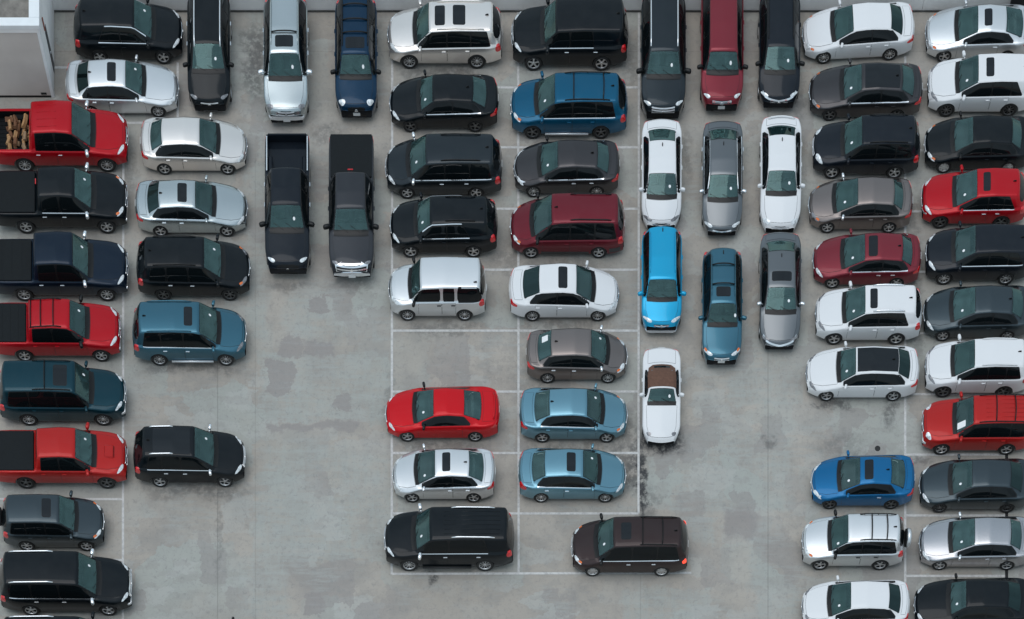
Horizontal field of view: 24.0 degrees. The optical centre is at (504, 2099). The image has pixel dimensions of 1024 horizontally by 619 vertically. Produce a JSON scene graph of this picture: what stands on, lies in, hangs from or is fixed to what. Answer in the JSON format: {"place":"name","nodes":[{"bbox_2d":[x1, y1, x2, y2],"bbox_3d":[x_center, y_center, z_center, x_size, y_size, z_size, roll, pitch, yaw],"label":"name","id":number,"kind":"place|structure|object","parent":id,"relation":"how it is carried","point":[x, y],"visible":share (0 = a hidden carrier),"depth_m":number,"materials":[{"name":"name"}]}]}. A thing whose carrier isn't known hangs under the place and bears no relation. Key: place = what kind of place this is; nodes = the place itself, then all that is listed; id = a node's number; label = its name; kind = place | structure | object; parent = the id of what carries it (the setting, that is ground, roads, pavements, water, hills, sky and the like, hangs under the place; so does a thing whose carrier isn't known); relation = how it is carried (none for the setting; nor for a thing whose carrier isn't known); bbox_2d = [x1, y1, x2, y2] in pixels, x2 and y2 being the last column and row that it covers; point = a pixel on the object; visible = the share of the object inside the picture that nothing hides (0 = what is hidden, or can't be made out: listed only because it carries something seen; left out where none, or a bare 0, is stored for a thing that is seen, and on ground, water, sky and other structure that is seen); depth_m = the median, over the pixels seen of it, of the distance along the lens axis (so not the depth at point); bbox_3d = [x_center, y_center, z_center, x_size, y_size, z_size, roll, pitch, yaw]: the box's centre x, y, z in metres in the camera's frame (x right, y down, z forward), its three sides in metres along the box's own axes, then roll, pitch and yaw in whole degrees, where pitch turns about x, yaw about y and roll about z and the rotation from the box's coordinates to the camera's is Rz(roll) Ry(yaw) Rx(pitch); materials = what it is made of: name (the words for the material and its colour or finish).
{"place":"outdoors","nodes":[
{"label":"outdoors","id":0,"kind":"place"},
{"bbox_2d":[0,0,54,97],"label":"stair house","id":1,"kind":"structure","parent":0,"point":[27,67],"depth_m":105.92,"materials":[{"name":"white"}]},
{"bbox_2d":[45,25,54,73],"bbox_3d":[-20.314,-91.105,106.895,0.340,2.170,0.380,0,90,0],"label":"door","id":2,"kind":"structure","parent":1,"relation":"in","point":[46,34],"depth_m":106.85,"materials":[{"name":"grey metal"}]},
{"bbox_2d":[0,12,1023,618],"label":"deck","id":3,"kind":"structure","parent":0,"point":[298,516],"depth_m":108.00,"materials":[{"name":"concrete"}]},
{"bbox_2d":[4,611,94,618],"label":"suv","id":4,"kind":"object","parent":3,"relation":"on","point":[48,617],"visible":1,"depth_m":106.15,"materials":[{"name":"black metal"}]},
{"bbox_2d":[0,490,104,550],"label":"suv","id":5,"kind":"object","parent":3,"relation":"on","point":[29,521],"visible":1,"depth_m":106.88,"materials":[{"name":"black metal"}]},
{"bbox_2d":[0,294,120,361],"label":"pickup truck","id":6,"kind":"object","parent":3,"relation":"on","point":[51,326],"visible":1,"depth_m":106.82,"materials":[{"name":"red metal"}]},
{"bbox_2d":[0,359,126,425],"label":"suv","id":7,"kind":"object","parent":3,"relation":"on","point":[32,392],"visible":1,"depth_m":106.75,"materials":[{"name":"teal metal"}]},
{"bbox_2d":[0,230,127,300],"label":"pickup truck","id":8,"kind":"object","parent":3,"relation":"on","point":[55,263],"visible":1,"depth_m":106.82,"materials":[{"name":"blue"}]},
{"bbox_2d":[0,422,127,488],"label":"pickup truck","id":9,"kind":"object","parent":3,"relation":"on","point":[29,459],"visible":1,"depth_m":106.81,"materials":[{"name":"red metal"}]},
{"bbox_2d":[0,162,127,233],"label":"pickup truck","id":10,"kind":"object","parent":3,"relation":"on","point":[59,196],"visible":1,"depth_m":106.83,"materials":[{"name":"black metal"}]},
{"bbox_2d":[0,100,127,171],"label":"pickup truck","id":11,"kind":"object","parent":3,"relation":"on","point":[65,133],"visible":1,"depth_m":106.90,"materials":[{"name":"red metal"}]},
{"bbox_2d":[8,129,12,138],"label":"firewood log","id":12,"kind":"object","parent":11,"relation":"on","point":[10,133],"visible":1,"depth_m":107.10,"materials":[{"name":"brown wood"}]},
{"bbox_2d":[16,122,20,131],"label":"firewood log","id":13,"kind":"object","parent":11,"relation":"in","point":[18,126],"visible":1,"depth_m":107.08,"materials":[{"name":"brown wood"}]},
{"bbox_2d":[23,113,27,123],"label":"firewood log","id":14,"kind":"object","parent":11,"relation":"in","point":[25,117],"visible":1,"depth_m":106.95,"materials":[{"name":"brown wood"}]},
{"bbox_2d":[0,548,132,615],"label":"suv","id":15,"kind":"object","parent":3,"relation":"on","point":[33,582],"visible":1,"depth_m":106.69,"materials":[{"name":"black metal"}]},
{"bbox_2d":[65,54,178,116],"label":"sedan","id":16,"kind":"object","parent":3,"relation":"on","point":[121,86],"visible":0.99,"depth_m":107.04,"materials":[{"name":"silver metal"}]},
{"bbox_2d":[73,0,182,63],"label":"suv","id":17,"kind":"object","parent":3,"relation":"on","point":[117,29],"visible":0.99,"depth_m":106.90,"materials":[{"name":"black metal"}]},
{"bbox_2d":[132,300,246,365],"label":"suv","id":18,"kind":"object","parent":3,"relation":"on","point":[178,331],"visible":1,"depth_m":106.85,"materials":[{"name":"blue metal"}]},
{"bbox_2d":[133,424,245,486],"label":"suv","id":19,"kind":"object","parent":3,"relation":"on","point":[163,455],"visible":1,"depth_m":106.88,"materials":[{"name":"black metal"}]},
{"bbox_2d":[135,175,247,236],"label":"sedan","id":20,"kind":"object","parent":3,"relation":"on","point":[163,207],"visible":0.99,"depth_m":107.06,"materials":[{"name":"silver metal"}]},
{"bbox_2d":[136,234,250,300],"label":"suv","id":21,"kind":"object","parent":3,"relation":"on","point":[167,266],"visible":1,"depth_m":106.85,"materials":[{"name":"black metal"}]},
{"bbox_2d":[140,112,247,174],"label":"sedan","id":22,"kind":"object","parent":3,"relation":"on","point":[168,145],"visible":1,"depth_m":107.07,"materials":[{"name":"white metal"}]},
{"bbox_2d":[182,0,233,110],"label":"suv","id":23,"kind":"object","parent":3,"relation":"on","point":[208,64],"visible":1,"depth_m":106.91,"materials":[{"name":"black metal"}]},
{"bbox_2d":[258,0,312,122],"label":"suv","id":24,"kind":"object","parent":3,"relation":"on","point":[285,71],"visible":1,"depth_m":106.81,"materials":[{"name":"silver metal"}]},
{"bbox_2d":[259,133,314,273],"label":"pickup truck","id":25,"kind":"object","parent":3,"relation":"on","point":[287,223],"visible":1,"depth_m":106.90,"materials":[{"name":"black metal"}]},
{"bbox_2d":[323,134,378,277],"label":"pickup truck","id":26,"kind":"object","parent":3,"relation":"on","point":[351,226],"visible":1,"depth_m":106.81,"materials":[{"name":"black metal"}]},
{"bbox_2d":[330,0,380,117],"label":"suv","id":27,"kind":"object","parent":3,"relation":"on","point":[355,71],"visible":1,"depth_m":106.82,"materials":[{"name":"blue metal"}]},
{"bbox_2d":[388,256,486,320],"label":"suv","id":28,"kind":"object","parent":3,"relation":"on","point":[438,286],"visible":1,"depth_m":106.72,"materials":[{"name":"white metal"}]},
{"bbox_2d":[385,382,499,441],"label":"coupe","id":29,"kind":"object","parent":3,"relation":"on","point":[442,412],"visible":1,"depth_m":107.07,"materials":[{"name":"red metal"}]},
{"bbox_2d":[385,132,501,198],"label":"minivan","id":30,"kind":"object","parent":3,"relation":"on","point":[453,163],"visible":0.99,"depth_m":106.83,"materials":[{"name":"black metal"}]},
{"bbox_2d":[389,192,497,257],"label":"suv","id":31,"kind":"object","parent":3,"relation":"on","point":[450,224],"visible":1,"depth_m":106.87,"materials":[{"name":"black metal"}]},
{"bbox_2d":[389,69,498,131],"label":"sedan","id":32,"kind":"object","parent":3,"relation":"on","point":[471,102],"visible":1,"depth_m":107.07,"materials":[{"name":"black metal"}]},
{"bbox_2d":[392,443,495,502],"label":"sedan","id":33,"kind":"object","parent":3,"relation":"on","point":[456,473],"visible":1,"depth_m":107.05,"materials":[{"name":"silver metal"}]},
{"bbox_2d":[387,0,502,68],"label":"suv","id":34,"kind":"object","parent":3,"relation":"on","point":[452,31],"visible":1,"depth_m":106.83,"materials":[{"name":"white metal"}]},
{"bbox_2d":[384,503,513,570],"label":"suv","id":35,"kind":"object","parent":3,"relation":"on","point":[466,537],"visible":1,"depth_m":106.70,"materials":[{"name":"black metal"}]},
{"bbox_2d":[0,12,1004,618],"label":"stall lines","id":36,"kind":"object","parent":3,"relation":"on","point":[518,392],"visible":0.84,"depth_m":107.99,"materials":[{"name":"paint"}]},
{"bbox_2d":[52,0,1010,11],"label":"parapet wall","id":37,"kind":"structure","parent":3,"relation":"on","point":[501,5],"depth_m":107.65,"materials":[{"name":"grey concrete"}]},
{"bbox_2d":[509,260,618,320],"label":"sedan","id":38,"kind":"object","parent":3,"relation":"on","point":[559,290],"visible":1,"depth_m":107.00,"materials":[{"name":"white metal"}]},
{"bbox_2d":[513,135,619,196],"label":"sedan","id":39,"kind":"object","parent":3,"relation":"on","point":[575,166],"visible":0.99,"depth_m":107.06,"materials":[{"name":"black metal"}]},
{"bbox_2d":[509,192,624,257],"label":"minivan","id":40,"kind":"object","parent":3,"relation":"on","point":[593,224],"visible":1,"depth_m":106.83,"materials":[{"name":"red metal"}]},
{"bbox_2d":[510,71,627,138],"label":"suv","id":41,"kind":"object","parent":3,"relation":"on","point":[578,103],"visible":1,"depth_m":106.83,"materials":[{"name":"blue metal"}]},
{"bbox_2d":[511,0,627,70],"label":"suv","id":42,"kind":"object","parent":3,"relation":"on","point":[573,32],"visible":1,"depth_m":106.79,"materials":[{"name":"black metal"}]},
{"bbox_2d":[518,443,625,502],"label":"sedan","id":43,"kind":"object","parent":3,"relation":"on","point":[567,473],"visible":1,"depth_m":107.04,"materials":[{"name":"blue metal"}]},
{"bbox_2d":[519,383,627,442],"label":"sedan","id":44,"kind":"object","parent":3,"relation":"on","point":[571,413],"visible":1,"depth_m":107.04,"materials":[{"name":"blue metal"}]},
{"bbox_2d":[526,325,627,382],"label":"sedan","id":45,"kind":"object","parent":3,"relation":"on","point":[575,354],"visible":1,"depth_m":107.02,"materials":[{"name":"brown"}]},
{"bbox_2d":[571,513,688,575],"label":"minivan","id":46,"kind":"object","parent":3,"relation":"on","point":[658,545],"visible":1,"depth_m":106.82,"materials":[{"name":"black metal"}]},
{"bbox_2d":[639,347,683,443],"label":"convertible","id":47,"kind":"object","parent":3,"relation":"on","point":[661,394],"visible":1,"depth_m":107.14,"materials":[{"name":"white metal"}]},
{"bbox_2d":[639,119,684,228],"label":"sedan","id":48,"kind":"object","parent":3,"relation":"on","point":[661,189],"visible":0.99,"depth_m":107.01,"materials":[{"name":"white metal"}]},
{"bbox_2d":[638,226,686,332],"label":"suv","id":49,"kind":"object","parent":3,"relation":"on","point":[661,293],"visible":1,"depth_m":106.87,"materials":[{"name":"blue metal"}]},
{"bbox_2d":[636,0,690,118],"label":"suv","id":50,"kind":"object","parent":3,"relation":"on","point":[663,70],"visible":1,"depth_m":106.86,"materials":[{"name":"black metal"}]},
{"bbox_2d":[697,0,747,110],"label":"suv","id":51,"kind":"object","parent":3,"relation":"on","point":[722,66],"visible":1,"depth_m":106.86,"materials":[{"name":"red metal"}]},
{"bbox_2d":[698,248,746,364],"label":"suv","id":52,"kind":"object","parent":3,"relation":"on","point":[721,317],"visible":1,"depth_m":106.94,"materials":[{"name":"blue metal"}]},
{"bbox_2d":[699,121,746,235],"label":"sedan","id":53,"kind":"object","parent":3,"relation":"on","point":[722,191],"visible":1,"depth_m":107.03,"materials":[{"name":"grey metal"}]},
{"bbox_2d":[755,0,804,107],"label":"suv","id":54,"kind":"object","parent":3,"relation":"on","point":[778,63],"visible":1,"depth_m":106.90,"materials":[{"name":"black metal"}]},
{"bbox_2d":[757,232,804,348],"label":"sedan","id":55,"kind":"object","parent":3,"relation":"on","point":[779,303],"visible":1,"depth_m":107.03,"materials":[{"name":"grey metal"}]},
{"bbox_2d":[757,115,804,231],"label":"sedan","id":56,"kind":"object","parent":3,"relation":"on","point":[780,185],"visible":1,"depth_m":106.99,"materials":[{"name":"white metal"}]},
{"bbox_2d":[801,575,909,618],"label":"sedan","id":57,"kind":"object","parent":3,"relation":"on","point":[873,599],"visible":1,"depth_m":106.95,"materials":[{"name":"white metal"}]},
{"bbox_2d":[801,509,911,569],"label":"suv","id":58,"kind":"object","parent":3,"relation":"on","point":[879,541],"visible":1,"depth_m":106.88,"materials":[{"name":"white metal"}]},
{"bbox_2d":[802,0,914,63],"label":"sedan","id":59,"kind":"object","parent":3,"relation":"on","point":[885,30],"visible":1,"depth_m":107.06,"materials":[{"name":"white metal"}]},
{"bbox_2d":[808,173,912,232],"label":"sedan","id":60,"kind":"object","parent":3,"relation":"on","point":[885,204],"visible":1,"depth_m":107.07,"materials":[{"name":"grey metal"}]},
{"bbox_2d":[805,341,918,400],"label":"sedan","id":61,"kind":"object","parent":3,"relation":"on","point":[890,373],"visible":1,"depth_m":107.03,"materials":[{"name":"white metal"}]},
{"bbox_2d":[810,450,914,508],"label":"sedan","id":62,"kind":"object","parent":3,"relation":"on","point":[887,481],"visible":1,"depth_m":107.07,"materials":[{"name":"blue metal"}]},
{"bbox_2d":[808,58,922,120],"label":"sedan","id":63,"kind":"object","parent":3,"relation":"on","point":[859,90],"visible":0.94,"depth_m":107.07,"materials":[{"name":"black metal"}]},
{"bbox_2d":[812,113,919,178],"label":"suv","id":64,"kind":"object","parent":3,"relation":"on","point":[888,144],"visible":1,"depth_m":106.91,"materials":[{"name":"black metal"}]},
{"bbox_2d":[812,228,920,288],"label":"sedan","id":65,"kind":"object","parent":3,"relation":"on","point":[874,258],"visible":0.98,"depth_m":107.07,"materials":[{"name":"red metal"}]},
{"bbox_2d":[815,281,921,344],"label":"suv","id":66,"kind":"object","parent":3,"relation":"on","point":[892,313],"visible":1,"depth_m":106.91,"materials":[{"name":"white metal"}]},
{"bbox_2d":[913,573,1023,618],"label":"sedan","id":67,"kind":"object","parent":3,"relation":"on","point":[986,598],"visible":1,"depth_m":106.94,"materials":[{"name":"black metal"}]},
{"bbox_2d":[919,454,1023,512],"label":"sedan","id":68,"kind":"object","parent":3,"relation":"on","point":[976,484],"visible":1,"depth_m":107.05,"materials":[{"name":"black metal"}]},
{"bbox_2d":[919,512,1023,569],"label":"sedan","id":69,"kind":"object","parent":3,"relation":"on","point":[960,541],"visible":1,"depth_m":107.07,"materials":[{"name":"silver metal"}]},
{"bbox_2d":[921,391,1023,454],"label":"suv","id":70,"kind":"object","parent":3,"relation":"on","point":[995,422],"visible":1,"depth_m":106.89,"materials":[{"name":"red metal"}]},
{"bbox_2d":[921,164,1023,228],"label":"suv","id":71,"kind":"object","parent":3,"relation":"on","point":[986,196],"visible":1,"depth_m":107.00,"materials":[{"name":"red metal"}]},
{"bbox_2d":[923,280,1023,340],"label":"sedan","id":72,"kind":"object","parent":3,"relation":"on","point":[989,311],"visible":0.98,"depth_m":107.07,"materials":[{"name":"black metal"}]},
{"bbox_2d":[924,334,1023,397],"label":"suv","id":73,"kind":"object","parent":3,"relation":"on","point":[990,365],"visible":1,"depth_m":106.92,"materials":[{"name":"white metal"}]},
{"bbox_2d":[924,111,1023,172],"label":"sedan","id":74,"kind":"object","parent":3,"relation":"on","point":[983,141],"visible":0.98,"depth_m":107.07,"materials":[{"name":"black"}]},
{"bbox_2d":[925,221,1023,284],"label":"suv","id":75,"kind":"object","parent":3,"relation":"on","point":[986,252],"visible":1,"depth_m":106.93,"materials":[{"name":"black metal"}]},
{"bbox_2d":[925,0,1023,61],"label":"sedan","id":76,"kind":"object","parent":3,"relation":"on","point":[955,32],"visible":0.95,"depth_m":107.09,"materials":[{"name":"silver metal"}]},
{"bbox_2d":[927,50,1023,116],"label":"suv","id":77,"kind":"object","parent":3,"relation":"on","point":[992,82],"visible":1,"depth_m":106.95,"materials":[{"name":"white metal"}]},
{"bbox_2d":[1005,284,1007,577],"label":"expansion joint","id":78,"kind":"object","parent":3,"relation":"on","point":[1006,571],"visible":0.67,"depth_m":108.00,"materials":[{"name":"grey concrete"}]},
{"bbox_2d":[1010,0,1023,12],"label":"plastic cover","id":79,"kind":"object","parent":3,"relation":"on","point":[1020,2],"visible":0.33,"depth_m":107.26,"materials":[{"name":"black plastic"}]},
{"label":"firewood log","id":80,"kind":"object","parent":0,"visible":0},
{"bbox_2d":[8,119,11,129],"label":"firewood log","id":81,"kind":"object","parent":80,"relation":"on","point":[9,124],"visible":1,"depth_m":106.95,"materials":[{"name":"brown wood"}]},
{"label":"firewood log","id":82,"kind":"object","parent":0,"visible":0},
{"bbox_2d":[5,117,13,121],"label":"firewood log","id":83,"kind":"object","parent":82,"relation":"on","point":[8,118],"visible":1,"depth_m":106.97,"materials":[{"name":"brown wood"}]},
{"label":"firewood log","id":84,"kind":"object","parent":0,"visible":0},
{"bbox_2d":[13,137,16,146],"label":"firewood log","id":85,"kind":"object","parent":84,"relation":"on","point":[14,141],"visible":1,"depth_m":106.94,"materials":[{"name":"brown wood"}]},
{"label":"firewood log","id":86,"kind":"object","parent":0,"visible":0},
{"bbox_2d":[23,131,27,140],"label":"firewood log","id":87,"kind":"object","parent":86,"relation":"on","point":[25,134],"visible":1,"depth_m":106.98,"materials":[{"name":"brown wood"}]},
{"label":"firewood log","id":88,"kind":"object","parent":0,"visible":0},
{"bbox_2d":[21,119,25,128],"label":"firewood log","id":89,"kind":"object","parent":88,"relation":"on","point":[23,125],"visible":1,"depth_m":106.95,"materials":[{"name":"brown wood"}]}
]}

